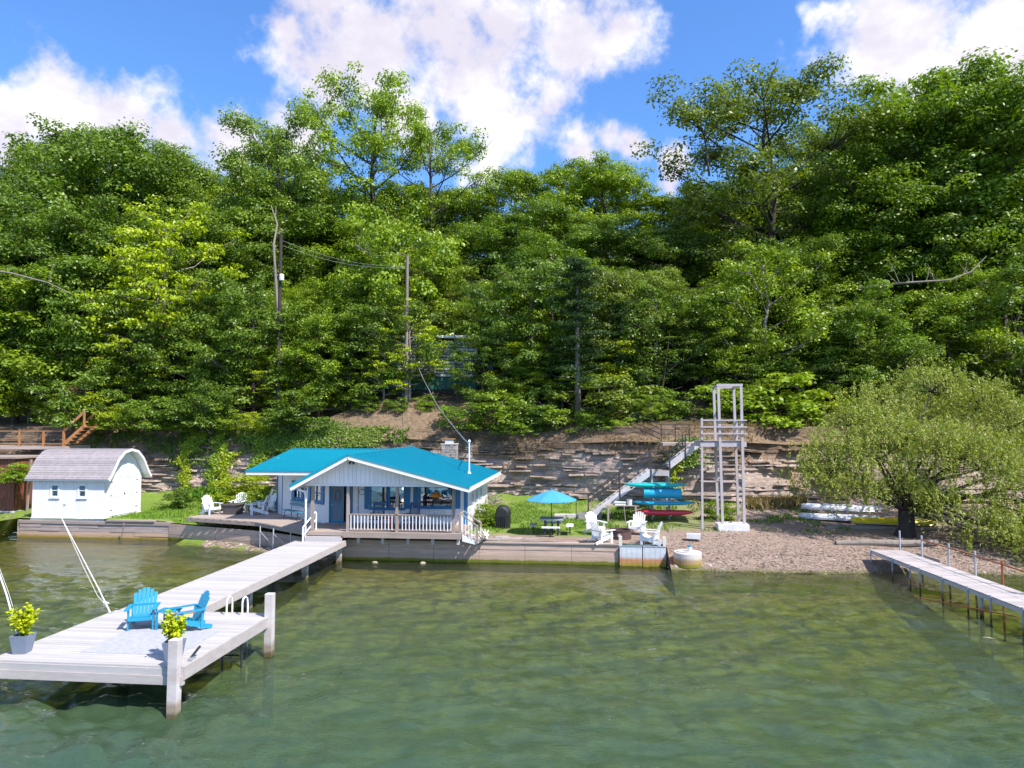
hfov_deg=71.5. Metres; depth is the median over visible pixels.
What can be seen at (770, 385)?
broadleaf tree
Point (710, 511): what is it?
bush
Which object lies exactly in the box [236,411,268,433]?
bush
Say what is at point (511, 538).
flagstone
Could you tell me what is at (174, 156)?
broadleaf tree
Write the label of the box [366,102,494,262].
broadleaf tree
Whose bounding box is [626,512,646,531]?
adirondack chair
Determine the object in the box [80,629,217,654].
outdoor rug
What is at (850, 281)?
broadleaf tree
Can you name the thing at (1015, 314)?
broadleaf tree
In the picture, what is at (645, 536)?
adirondack chair
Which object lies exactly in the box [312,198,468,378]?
broadleaf tree
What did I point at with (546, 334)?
broadleaf tree
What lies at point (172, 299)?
broadleaf tree
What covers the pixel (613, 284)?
broadleaf tree
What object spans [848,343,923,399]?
broadleaf tree
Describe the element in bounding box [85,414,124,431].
bush
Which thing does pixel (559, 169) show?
broadleaf tree
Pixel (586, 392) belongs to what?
broadleaf tree
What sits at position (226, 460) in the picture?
climbing vine
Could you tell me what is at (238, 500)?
adirondack chair
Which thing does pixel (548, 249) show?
broadleaf tree
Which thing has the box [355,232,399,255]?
dead branch
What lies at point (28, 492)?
leaning pole
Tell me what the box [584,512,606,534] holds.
adirondack chair
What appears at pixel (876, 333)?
broadleaf tree
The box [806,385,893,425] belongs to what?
bush
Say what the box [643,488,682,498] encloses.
rolled float mat
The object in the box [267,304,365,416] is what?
broadleaf tree
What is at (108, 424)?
bush
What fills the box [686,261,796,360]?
broadleaf tree
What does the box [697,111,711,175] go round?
dead branch
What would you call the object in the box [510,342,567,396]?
broadleaf tree
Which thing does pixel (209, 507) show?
adirondack chair
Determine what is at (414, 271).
broadleaf tree
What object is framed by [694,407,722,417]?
bush
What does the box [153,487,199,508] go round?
bush
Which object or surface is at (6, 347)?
broadleaf tree
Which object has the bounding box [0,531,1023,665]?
lake bed
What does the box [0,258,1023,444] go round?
hillside
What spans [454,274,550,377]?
broadleaf tree
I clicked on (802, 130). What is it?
broadleaf tree
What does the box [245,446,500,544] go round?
lake cottage
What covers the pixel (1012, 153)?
broadleaf tree
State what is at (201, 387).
bush
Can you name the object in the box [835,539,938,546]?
driftwood log
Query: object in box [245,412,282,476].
climbing vine
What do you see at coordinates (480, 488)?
window
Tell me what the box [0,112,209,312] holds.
broadleaf tree
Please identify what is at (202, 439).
climbing vine
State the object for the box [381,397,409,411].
bush
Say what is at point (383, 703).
lake water
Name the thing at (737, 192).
broadleaf tree
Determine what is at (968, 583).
plank pier
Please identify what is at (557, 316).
broadleaf tree
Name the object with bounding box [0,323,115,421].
broadleaf tree
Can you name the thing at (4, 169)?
broadleaf tree
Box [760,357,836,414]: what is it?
broadleaf tree
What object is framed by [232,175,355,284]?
broadleaf tree
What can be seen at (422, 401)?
bush
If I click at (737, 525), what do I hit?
lookout tower
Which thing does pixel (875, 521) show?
kayak
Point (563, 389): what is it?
broadleaf tree
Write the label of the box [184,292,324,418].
broadleaf tree
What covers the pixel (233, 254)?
broadleaf tree
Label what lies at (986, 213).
broadleaf tree
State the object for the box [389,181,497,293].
broadleaf tree
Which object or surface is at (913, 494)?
willow tree
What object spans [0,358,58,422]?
broadleaf tree
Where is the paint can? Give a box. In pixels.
[687,545,691,551]
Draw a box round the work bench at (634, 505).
[605,504,639,521]
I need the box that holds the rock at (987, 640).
[979,637,998,647]
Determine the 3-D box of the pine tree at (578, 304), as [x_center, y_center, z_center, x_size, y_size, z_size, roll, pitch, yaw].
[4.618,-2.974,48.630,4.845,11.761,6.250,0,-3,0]
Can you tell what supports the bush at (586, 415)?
on the hillside
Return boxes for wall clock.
[359,489,364,494]
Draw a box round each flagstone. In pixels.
[481,538,500,540]
[501,537,522,539]
[523,538,539,539]
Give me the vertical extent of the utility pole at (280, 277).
13.772 m
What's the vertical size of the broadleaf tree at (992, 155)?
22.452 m
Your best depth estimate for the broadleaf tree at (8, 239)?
54.47 m
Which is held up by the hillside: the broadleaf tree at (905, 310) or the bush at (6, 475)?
the broadleaf tree at (905, 310)
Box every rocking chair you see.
[366,502,384,527]
[399,502,421,528]
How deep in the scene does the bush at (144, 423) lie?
47.26 m
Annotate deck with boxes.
[0,410,98,448]
[187,510,322,549]
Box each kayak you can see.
[634,510,692,516]
[851,517,937,525]
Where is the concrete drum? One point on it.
(684, 559)
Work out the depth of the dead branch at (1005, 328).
49.80 m
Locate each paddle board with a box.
[624,482,685,488]
[633,500,693,506]
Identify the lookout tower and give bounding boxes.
[694,384,749,530]
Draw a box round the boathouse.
[0,454,39,512]
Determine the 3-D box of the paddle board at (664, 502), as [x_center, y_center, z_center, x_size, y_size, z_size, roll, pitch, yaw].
[8.028,6.363,37.656,3.170,0.361,0.760,0,-3,6]
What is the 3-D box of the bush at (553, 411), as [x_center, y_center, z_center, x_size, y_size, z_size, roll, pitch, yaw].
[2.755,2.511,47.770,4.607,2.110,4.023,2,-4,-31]
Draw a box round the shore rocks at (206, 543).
[190,540,332,574]
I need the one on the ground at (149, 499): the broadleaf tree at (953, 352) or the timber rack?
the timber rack
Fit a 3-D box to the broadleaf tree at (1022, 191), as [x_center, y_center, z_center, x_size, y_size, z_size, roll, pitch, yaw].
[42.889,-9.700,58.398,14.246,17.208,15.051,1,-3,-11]
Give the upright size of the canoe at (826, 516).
0.315 m
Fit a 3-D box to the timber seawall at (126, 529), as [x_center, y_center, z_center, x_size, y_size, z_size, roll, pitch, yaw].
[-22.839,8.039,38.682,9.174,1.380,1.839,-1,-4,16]
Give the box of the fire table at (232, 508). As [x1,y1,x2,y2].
[221,503,245,514]
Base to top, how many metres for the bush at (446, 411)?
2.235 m
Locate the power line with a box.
[282,241,401,267]
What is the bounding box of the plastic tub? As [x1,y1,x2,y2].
[614,501,625,504]
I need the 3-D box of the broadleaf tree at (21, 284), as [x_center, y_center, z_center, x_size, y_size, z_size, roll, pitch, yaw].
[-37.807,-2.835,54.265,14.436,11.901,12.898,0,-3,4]
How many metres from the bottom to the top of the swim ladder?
2.344 m
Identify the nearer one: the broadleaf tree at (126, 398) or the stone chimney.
the stone chimney
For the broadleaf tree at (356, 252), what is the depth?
62.66 m
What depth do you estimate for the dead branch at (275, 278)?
51.56 m
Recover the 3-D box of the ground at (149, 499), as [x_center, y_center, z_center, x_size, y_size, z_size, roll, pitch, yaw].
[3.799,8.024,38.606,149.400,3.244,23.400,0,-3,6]
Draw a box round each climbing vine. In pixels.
[171,429,210,493]
[188,426,213,451]
[201,428,240,487]
[205,451,244,488]
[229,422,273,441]
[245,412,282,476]
[245,416,346,452]
[270,421,402,447]
[314,426,402,447]
[658,436,714,467]
[659,453,686,492]
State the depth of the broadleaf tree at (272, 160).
76.53 m
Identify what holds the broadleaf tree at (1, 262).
on the hillside
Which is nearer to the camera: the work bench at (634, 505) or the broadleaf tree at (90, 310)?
the work bench at (634, 505)
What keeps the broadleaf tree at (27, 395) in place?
on the hillside
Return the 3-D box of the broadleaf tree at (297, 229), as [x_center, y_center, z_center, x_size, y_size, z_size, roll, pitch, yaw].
[-23.073,-10.082,67.804,15.041,17.220,17.945,1,-4,-23]
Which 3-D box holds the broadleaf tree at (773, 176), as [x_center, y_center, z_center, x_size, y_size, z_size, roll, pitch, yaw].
[21.941,-15.599,61.776,23.382,26.617,22.337,1,-4,-18]
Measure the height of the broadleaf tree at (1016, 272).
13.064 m
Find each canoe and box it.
[799,513,880,520]
[801,503,880,511]
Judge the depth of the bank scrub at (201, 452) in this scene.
48.19 m
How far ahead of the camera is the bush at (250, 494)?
40.39 m
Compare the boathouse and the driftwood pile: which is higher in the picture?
the boathouse
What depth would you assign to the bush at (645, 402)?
45.62 m
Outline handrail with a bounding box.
[302,510,316,541]
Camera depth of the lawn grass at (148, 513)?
40.78 m
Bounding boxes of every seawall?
[17,518,173,544]
[168,523,301,547]
[329,538,666,573]
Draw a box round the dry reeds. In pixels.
[745,494,808,511]
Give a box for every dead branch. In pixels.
[0,264,71,294]
[271,206,284,334]
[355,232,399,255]
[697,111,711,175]
[858,256,986,288]
[1003,315,1013,365]
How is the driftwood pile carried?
on the ground at (149, 499)
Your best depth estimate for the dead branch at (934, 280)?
49.48 m
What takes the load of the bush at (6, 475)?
on the ground at (149, 499)
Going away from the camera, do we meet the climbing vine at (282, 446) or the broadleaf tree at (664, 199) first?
the climbing vine at (282, 446)
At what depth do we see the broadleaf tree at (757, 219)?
66.72 m
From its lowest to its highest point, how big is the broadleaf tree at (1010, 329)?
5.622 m
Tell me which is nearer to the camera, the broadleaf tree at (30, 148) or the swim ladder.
the swim ladder
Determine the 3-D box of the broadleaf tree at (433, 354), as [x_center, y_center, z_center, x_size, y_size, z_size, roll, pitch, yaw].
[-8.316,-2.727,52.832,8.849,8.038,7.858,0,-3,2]
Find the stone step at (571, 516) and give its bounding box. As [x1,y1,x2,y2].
[555,514,577,518]
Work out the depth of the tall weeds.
46.38 m
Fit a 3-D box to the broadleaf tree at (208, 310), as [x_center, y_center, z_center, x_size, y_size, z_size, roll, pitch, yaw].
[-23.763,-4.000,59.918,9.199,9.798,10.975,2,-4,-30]
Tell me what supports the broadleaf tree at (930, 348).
on the hillside
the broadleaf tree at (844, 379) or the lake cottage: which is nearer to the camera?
the lake cottage
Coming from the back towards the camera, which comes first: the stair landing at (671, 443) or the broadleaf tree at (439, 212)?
the broadleaf tree at (439, 212)
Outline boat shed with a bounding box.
[24,448,151,520]
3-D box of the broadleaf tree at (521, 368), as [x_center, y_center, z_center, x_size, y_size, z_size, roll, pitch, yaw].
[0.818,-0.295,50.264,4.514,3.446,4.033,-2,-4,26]
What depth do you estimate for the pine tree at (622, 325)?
49.96 m
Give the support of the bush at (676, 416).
on the hillside
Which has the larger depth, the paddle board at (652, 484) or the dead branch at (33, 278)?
the dead branch at (33, 278)
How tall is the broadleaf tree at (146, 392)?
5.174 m
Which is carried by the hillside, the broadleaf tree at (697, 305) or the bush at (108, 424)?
the broadleaf tree at (697, 305)
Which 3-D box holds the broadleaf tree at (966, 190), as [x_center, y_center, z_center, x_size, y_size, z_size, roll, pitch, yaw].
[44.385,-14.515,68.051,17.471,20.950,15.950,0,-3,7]
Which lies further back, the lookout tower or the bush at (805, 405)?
the bush at (805, 405)
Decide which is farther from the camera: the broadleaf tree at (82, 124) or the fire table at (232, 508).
the broadleaf tree at (82, 124)
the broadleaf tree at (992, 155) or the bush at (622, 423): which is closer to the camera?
the bush at (622, 423)
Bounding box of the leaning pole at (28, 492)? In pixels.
[26,459,32,510]
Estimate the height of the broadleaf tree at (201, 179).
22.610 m
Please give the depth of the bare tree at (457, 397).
52.07 m
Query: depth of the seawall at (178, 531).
36.07 m
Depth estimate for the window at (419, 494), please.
33.96 m
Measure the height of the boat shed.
3.938 m
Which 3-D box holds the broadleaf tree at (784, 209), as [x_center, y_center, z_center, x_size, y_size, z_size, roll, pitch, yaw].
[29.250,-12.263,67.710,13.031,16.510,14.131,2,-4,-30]
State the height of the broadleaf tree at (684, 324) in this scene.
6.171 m
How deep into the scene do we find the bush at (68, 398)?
47.63 m
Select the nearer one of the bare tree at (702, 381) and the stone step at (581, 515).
the stone step at (581, 515)
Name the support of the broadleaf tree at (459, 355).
on the hillside
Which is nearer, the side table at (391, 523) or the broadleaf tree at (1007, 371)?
the side table at (391, 523)
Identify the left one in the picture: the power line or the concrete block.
the power line
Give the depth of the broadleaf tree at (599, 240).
64.46 m
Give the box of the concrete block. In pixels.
[687,533,700,538]
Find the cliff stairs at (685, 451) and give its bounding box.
[576,434,698,519]
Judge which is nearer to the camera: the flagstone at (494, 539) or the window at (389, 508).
the flagstone at (494, 539)
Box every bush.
[0,462,31,484]
[22,371,120,436]
[68,391,122,432]
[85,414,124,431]
[97,406,152,432]
[114,396,173,433]
[142,398,199,435]
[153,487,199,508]
[166,379,246,432]
[171,414,199,433]
[184,386,242,433]
[204,474,276,510]
[206,406,243,432]
[210,489,241,512]
[231,488,275,510]
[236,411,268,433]
[256,388,334,430]
[269,412,308,433]
[351,396,381,411]
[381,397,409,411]
[412,394,437,411]
[435,401,487,431]
[465,389,527,430]
[474,503,501,526]
[484,493,505,506]
[489,415,525,436]
[505,384,560,429]
[505,402,555,432]
[516,407,591,434]
[534,409,562,434]
[544,373,666,433]
[575,408,617,430]
[609,417,635,430]
[625,385,709,419]
[641,402,690,420]
[689,371,827,429]
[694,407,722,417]
[703,500,741,520]
[794,412,835,426]
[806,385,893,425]
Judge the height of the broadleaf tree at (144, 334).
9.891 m
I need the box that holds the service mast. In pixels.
[459,440,470,473]
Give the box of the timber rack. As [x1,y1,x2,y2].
[824,524,961,530]
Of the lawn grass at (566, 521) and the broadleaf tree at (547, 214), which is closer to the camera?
the lawn grass at (566, 521)
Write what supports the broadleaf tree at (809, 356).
on the hillside
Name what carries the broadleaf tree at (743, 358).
on the hillside
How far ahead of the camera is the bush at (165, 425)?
47.23 m
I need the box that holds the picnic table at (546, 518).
[529,516,573,536]
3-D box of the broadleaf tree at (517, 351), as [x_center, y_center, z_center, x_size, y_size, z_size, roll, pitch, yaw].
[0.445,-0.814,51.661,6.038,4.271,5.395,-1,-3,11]
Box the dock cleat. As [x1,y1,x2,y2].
[187,645,200,660]
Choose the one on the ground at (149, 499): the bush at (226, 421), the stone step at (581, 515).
the stone step at (581, 515)
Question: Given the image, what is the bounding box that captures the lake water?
[0,532,1023,767]
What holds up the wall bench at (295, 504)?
on the side deck at (273, 520)
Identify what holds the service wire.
attached to the service mast
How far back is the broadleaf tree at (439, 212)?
72.52 m
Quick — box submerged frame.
[221,644,242,667]
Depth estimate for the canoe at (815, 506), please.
38.86 m
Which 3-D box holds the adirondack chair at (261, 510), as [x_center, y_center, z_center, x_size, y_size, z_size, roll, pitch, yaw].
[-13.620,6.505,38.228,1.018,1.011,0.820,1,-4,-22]
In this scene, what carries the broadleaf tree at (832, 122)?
on the hillside
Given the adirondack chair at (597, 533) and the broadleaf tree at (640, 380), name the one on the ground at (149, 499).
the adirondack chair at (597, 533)
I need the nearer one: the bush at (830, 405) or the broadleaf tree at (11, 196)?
the bush at (830, 405)
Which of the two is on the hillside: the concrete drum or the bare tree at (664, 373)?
the bare tree at (664, 373)
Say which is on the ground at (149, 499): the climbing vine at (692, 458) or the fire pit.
the fire pit
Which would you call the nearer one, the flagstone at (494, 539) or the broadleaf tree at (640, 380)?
the flagstone at (494, 539)
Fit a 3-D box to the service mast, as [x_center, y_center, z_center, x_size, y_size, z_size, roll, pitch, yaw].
[-2.440,3.796,36.924,0.218,1.840,1.628,1,-4,-21]
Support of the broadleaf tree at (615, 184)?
on the hillside
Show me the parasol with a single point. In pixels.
(551, 496)
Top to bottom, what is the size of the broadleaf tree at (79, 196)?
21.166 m
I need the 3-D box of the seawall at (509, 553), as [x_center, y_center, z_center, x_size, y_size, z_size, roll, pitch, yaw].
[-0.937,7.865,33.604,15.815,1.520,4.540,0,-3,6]
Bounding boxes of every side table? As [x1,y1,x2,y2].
[155,607,181,629]
[382,517,393,528]
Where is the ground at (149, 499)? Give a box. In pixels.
[0,491,1023,595]
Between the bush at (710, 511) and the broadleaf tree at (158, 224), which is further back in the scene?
the broadleaf tree at (158, 224)
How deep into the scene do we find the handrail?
31.53 m
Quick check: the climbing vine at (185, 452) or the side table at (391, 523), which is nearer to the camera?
the side table at (391, 523)
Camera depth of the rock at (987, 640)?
20.08 m
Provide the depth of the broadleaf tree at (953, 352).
50.14 m
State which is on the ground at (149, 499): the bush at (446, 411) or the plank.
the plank
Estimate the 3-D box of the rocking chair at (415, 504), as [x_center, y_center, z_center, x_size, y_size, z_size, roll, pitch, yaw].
[-4.612,5.996,32.398,0.650,1.124,0.985,-2,-4,28]
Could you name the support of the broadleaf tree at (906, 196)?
on the hillside
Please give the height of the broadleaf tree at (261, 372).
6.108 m
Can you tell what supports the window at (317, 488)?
in the lake cottage
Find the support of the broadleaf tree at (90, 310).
on the hillside
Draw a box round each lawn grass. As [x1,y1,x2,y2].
[111,501,275,523]
[473,497,609,534]
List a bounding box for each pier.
[0,536,345,718]
[870,531,1023,661]
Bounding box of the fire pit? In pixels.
[608,528,631,539]
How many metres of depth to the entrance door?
34.48 m
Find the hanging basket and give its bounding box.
[430,488,441,502]
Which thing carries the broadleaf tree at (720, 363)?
on the hillside
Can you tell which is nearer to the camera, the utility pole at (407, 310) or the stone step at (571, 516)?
the stone step at (571, 516)
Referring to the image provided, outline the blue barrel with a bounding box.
[488,363,495,374]
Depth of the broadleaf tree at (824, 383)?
48.99 m
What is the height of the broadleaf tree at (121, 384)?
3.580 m
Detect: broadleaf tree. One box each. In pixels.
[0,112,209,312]
[0,131,84,197]
[0,154,37,214]
[0,171,98,258]
[0,178,37,231]
[0,193,131,380]
[0,257,34,343]
[0,268,95,423]
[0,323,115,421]
[0,324,79,419]
[0,335,42,411]
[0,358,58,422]
[13,192,186,382]
[18,246,188,410]
[18,374,82,418]
[21,149,151,238]
[33,278,189,405]
[42,119,146,198]
[67,296,185,397]
[75,238,237,393]
[76,139,270,324]
[77,358,170,406]
[82,359,178,420]
[84,184,252,367]
[102,245,246,378]
[103,374,154,416]
[112,290,234,414]
[118,192,292,345]
[133,138,220,265]
[145,347,248,414]
[157,143,241,245]
[157,269,295,418]
[173,278,283,373]
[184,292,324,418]
[192,183,352,366]
[199,365,274,413]
[202,143,342,256]
[207,95,348,366]
[221,347,317,417]
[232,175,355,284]
[243,275,335,373]
[255,337,347,412]
[265,205,377,357]
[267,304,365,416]
[281,60,468,268]
[287,212,430,322]
[290,303,408,409]
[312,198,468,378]
[313,266,426,370]
[322,182,399,276]
[344,291,458,397]
[350,255,462,334]
[351,335,413,401]
[357,236,479,328]
[361,288,451,402]
[363,179,472,301]
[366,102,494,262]
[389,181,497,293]
[433,211,544,322]
[435,279,516,364]
[440,320,523,403]
[450,252,597,399]
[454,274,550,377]
[460,165,576,266]
[474,342,553,399]
[476,196,610,340]
[493,356,556,400]
[495,223,618,377]
[505,156,620,268]
[506,322,613,404]
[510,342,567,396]
[520,343,600,408]
[532,148,689,273]
[539,287,613,340]
[546,264,681,390]
[547,212,675,337]
[554,359,608,404]
[564,340,652,408]
[594,266,710,357]
[597,282,714,397]
[608,341,672,389]
[610,219,733,315]
[617,191,714,290]
[628,311,720,388]
[629,52,931,324]
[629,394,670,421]
[636,294,749,387]
[653,307,772,385]
[654,179,764,263]
[655,230,746,316]
[681,318,784,393]
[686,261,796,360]
[688,185,809,306]
[695,239,837,402]
[705,333,805,393]
[723,183,805,304]
[724,231,847,362]
[729,364,803,416]
[750,301,891,402]
[755,118,876,279]
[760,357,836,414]
[760,359,842,403]
[765,167,902,301]
[768,46,1023,326]
[769,209,922,326]
[779,137,1012,329]
[792,277,937,406]
[794,342,858,401]
[800,297,915,399]
[808,134,934,332]
[812,338,892,407]
[820,318,918,387]
[824,108,844,132]
[829,65,975,160]
[843,291,991,378]
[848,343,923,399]
[855,340,969,421]
[858,141,969,318]
[880,55,1023,326]
[883,165,1023,348]
[884,282,1023,409]
[896,251,1023,390]
[913,229,1023,405]
[922,346,981,399]
[943,145,1023,293]
[955,135,1015,182]
[956,164,1023,311]
[972,323,1023,389]
[973,147,1023,244]
[990,344,1023,386]
[1000,304,1023,328]
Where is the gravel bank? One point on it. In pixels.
(198, 543)
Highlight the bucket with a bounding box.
[627,499,632,504]
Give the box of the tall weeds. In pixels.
[178,485,276,501]
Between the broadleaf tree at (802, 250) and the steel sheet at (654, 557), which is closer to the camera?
the steel sheet at (654, 557)
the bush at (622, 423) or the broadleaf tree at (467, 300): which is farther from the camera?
the broadleaf tree at (467, 300)
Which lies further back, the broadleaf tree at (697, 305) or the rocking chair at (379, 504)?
the broadleaf tree at (697, 305)
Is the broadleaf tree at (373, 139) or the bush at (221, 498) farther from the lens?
the broadleaf tree at (373, 139)
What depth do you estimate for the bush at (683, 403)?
47.22 m
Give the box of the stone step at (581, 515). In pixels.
[578,512,600,519]
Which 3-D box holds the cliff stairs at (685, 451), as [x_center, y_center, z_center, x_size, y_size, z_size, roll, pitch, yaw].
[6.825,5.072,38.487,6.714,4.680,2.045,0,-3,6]
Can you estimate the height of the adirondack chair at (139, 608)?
0.900 m
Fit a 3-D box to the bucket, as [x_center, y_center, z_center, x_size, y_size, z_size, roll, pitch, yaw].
[6.268,6.293,37.895,0.331,0.310,0.315,0,-3,6]
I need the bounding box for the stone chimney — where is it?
[441,438,458,458]
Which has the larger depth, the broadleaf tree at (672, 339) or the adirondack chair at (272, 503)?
the broadleaf tree at (672, 339)
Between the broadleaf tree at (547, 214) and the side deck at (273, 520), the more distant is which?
the broadleaf tree at (547, 214)
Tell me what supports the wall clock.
attached to the lake cottage
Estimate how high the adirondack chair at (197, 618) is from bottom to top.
0.900 m
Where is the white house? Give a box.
[360,335,479,398]
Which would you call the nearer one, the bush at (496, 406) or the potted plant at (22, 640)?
the potted plant at (22, 640)
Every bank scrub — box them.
[85,424,409,468]
[356,421,819,464]
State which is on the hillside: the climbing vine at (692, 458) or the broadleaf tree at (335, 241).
the broadleaf tree at (335, 241)
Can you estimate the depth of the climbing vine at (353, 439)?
47.79 m
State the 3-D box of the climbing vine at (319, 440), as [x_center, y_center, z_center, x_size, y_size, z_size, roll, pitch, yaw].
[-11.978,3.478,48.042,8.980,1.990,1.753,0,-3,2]
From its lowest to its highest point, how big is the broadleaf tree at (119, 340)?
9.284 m
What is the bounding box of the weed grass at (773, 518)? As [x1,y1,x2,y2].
[605,498,851,534]
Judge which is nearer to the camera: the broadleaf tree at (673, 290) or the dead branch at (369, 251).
the dead branch at (369, 251)
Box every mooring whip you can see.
[0,570,16,632]
[61,517,113,613]
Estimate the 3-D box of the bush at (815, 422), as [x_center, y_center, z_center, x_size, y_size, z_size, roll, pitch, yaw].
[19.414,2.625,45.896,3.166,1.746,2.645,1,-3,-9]
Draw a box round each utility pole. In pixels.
[275,234,283,411]
[404,256,408,401]
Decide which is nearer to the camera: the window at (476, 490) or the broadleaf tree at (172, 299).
the window at (476, 490)
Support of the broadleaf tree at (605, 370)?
on the hillside
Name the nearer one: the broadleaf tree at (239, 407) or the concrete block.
the concrete block
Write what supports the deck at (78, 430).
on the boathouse
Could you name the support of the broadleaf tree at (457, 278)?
on the hillside
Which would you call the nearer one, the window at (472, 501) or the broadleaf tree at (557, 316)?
the window at (472, 501)
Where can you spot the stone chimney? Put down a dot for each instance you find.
(449, 447)
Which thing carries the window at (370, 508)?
in the lake cottage
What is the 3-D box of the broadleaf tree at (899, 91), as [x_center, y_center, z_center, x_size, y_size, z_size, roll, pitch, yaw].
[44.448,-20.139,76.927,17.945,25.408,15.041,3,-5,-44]
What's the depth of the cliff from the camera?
44.33 m
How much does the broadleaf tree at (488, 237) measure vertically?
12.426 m
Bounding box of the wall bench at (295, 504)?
[282,500,304,520]
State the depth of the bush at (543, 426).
46.66 m
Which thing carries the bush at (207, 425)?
on the cliff
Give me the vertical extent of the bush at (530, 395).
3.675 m
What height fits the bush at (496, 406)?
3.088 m
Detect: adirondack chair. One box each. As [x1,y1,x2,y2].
[123,587,160,630]
[167,590,212,631]
[200,495,221,514]
[228,492,246,509]
[249,495,268,514]
[256,493,275,510]
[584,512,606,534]
[588,521,614,544]
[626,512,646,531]
[638,522,662,545]
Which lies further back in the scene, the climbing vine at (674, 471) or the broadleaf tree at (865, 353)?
the broadleaf tree at (865, 353)
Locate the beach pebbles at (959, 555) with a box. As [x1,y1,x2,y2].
[664,523,1023,588]
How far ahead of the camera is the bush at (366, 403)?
50.05 m
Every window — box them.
[292,488,303,500]
[309,486,322,504]
[368,486,387,509]
[388,487,405,509]
[418,487,455,508]
[470,490,474,503]
[475,488,478,500]
[479,486,482,497]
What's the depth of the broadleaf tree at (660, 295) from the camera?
50.10 m
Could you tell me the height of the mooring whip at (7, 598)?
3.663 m
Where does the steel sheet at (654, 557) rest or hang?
in the lake water
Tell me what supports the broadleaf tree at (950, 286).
on the hillside
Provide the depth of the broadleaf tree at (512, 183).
75.79 m
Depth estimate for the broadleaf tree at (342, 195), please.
72.72 m
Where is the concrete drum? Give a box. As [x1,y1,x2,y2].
[673,549,701,569]
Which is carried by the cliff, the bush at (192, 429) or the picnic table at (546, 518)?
the bush at (192, 429)
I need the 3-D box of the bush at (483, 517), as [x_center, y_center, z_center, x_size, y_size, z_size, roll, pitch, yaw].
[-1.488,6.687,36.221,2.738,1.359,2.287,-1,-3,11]
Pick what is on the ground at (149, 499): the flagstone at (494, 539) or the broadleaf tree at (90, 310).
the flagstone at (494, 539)
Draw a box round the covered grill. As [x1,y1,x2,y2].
[495,505,510,528]
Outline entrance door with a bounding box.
[329,486,352,522]
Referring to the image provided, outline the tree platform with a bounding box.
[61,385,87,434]
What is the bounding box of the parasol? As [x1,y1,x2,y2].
[527,488,575,532]
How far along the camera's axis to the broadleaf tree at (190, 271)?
58.79 m
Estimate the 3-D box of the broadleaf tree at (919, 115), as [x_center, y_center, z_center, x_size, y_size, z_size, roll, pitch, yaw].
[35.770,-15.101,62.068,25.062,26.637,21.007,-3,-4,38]
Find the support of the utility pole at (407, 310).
on the hillside
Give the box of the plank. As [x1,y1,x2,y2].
[579,541,594,542]
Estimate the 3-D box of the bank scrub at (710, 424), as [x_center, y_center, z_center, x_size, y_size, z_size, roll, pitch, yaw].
[3.749,3.683,45.741,30.299,2.659,5.665,-1,-4,13]
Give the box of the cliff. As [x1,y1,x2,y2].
[0,424,1023,502]
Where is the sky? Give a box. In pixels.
[0,0,1023,259]
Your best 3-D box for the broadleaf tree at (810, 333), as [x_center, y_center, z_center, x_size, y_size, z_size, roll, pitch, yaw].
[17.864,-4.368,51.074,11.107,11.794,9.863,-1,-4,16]
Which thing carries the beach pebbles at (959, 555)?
on the ground at (149, 499)
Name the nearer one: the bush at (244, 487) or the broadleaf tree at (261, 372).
the bush at (244, 487)
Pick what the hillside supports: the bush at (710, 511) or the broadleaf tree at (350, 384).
the broadleaf tree at (350, 384)
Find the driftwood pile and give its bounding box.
[478,527,488,539]
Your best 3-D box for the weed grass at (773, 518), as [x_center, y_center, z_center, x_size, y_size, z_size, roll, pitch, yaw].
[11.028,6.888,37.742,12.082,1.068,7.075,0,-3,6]
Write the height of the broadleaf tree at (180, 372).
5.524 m
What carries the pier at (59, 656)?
on the lake bed
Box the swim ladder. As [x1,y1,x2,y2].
[224,596,248,646]
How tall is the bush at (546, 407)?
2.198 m
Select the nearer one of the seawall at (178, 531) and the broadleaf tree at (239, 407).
the seawall at (178, 531)
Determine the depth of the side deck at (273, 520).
35.99 m
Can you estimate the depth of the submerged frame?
17.73 m
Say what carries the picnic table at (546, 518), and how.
on the ground at (149, 499)
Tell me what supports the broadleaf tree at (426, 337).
on the hillside
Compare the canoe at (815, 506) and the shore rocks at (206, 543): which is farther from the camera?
the canoe at (815, 506)
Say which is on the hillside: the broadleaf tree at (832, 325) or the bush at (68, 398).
the broadleaf tree at (832, 325)
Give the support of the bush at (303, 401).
on the cliff
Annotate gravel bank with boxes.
[158,539,335,581]
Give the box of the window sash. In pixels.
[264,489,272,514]
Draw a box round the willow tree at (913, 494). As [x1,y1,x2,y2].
[772,348,1023,572]
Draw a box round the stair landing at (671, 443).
[630,411,691,445]
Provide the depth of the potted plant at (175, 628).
15.31 m
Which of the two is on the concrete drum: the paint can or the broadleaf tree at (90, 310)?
the paint can
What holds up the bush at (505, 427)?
on the cliff
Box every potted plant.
[6,602,42,654]
[160,609,189,661]
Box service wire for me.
[408,342,472,448]
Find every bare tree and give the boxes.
[441,323,463,400]
[630,304,646,393]
[651,332,680,402]
[687,356,706,398]
[724,296,746,403]
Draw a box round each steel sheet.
[620,545,641,574]
[643,546,665,575]
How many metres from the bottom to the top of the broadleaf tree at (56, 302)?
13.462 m
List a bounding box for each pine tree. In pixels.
[544,256,613,418]
[595,299,650,409]
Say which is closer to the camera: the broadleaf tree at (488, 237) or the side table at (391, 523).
the side table at (391, 523)

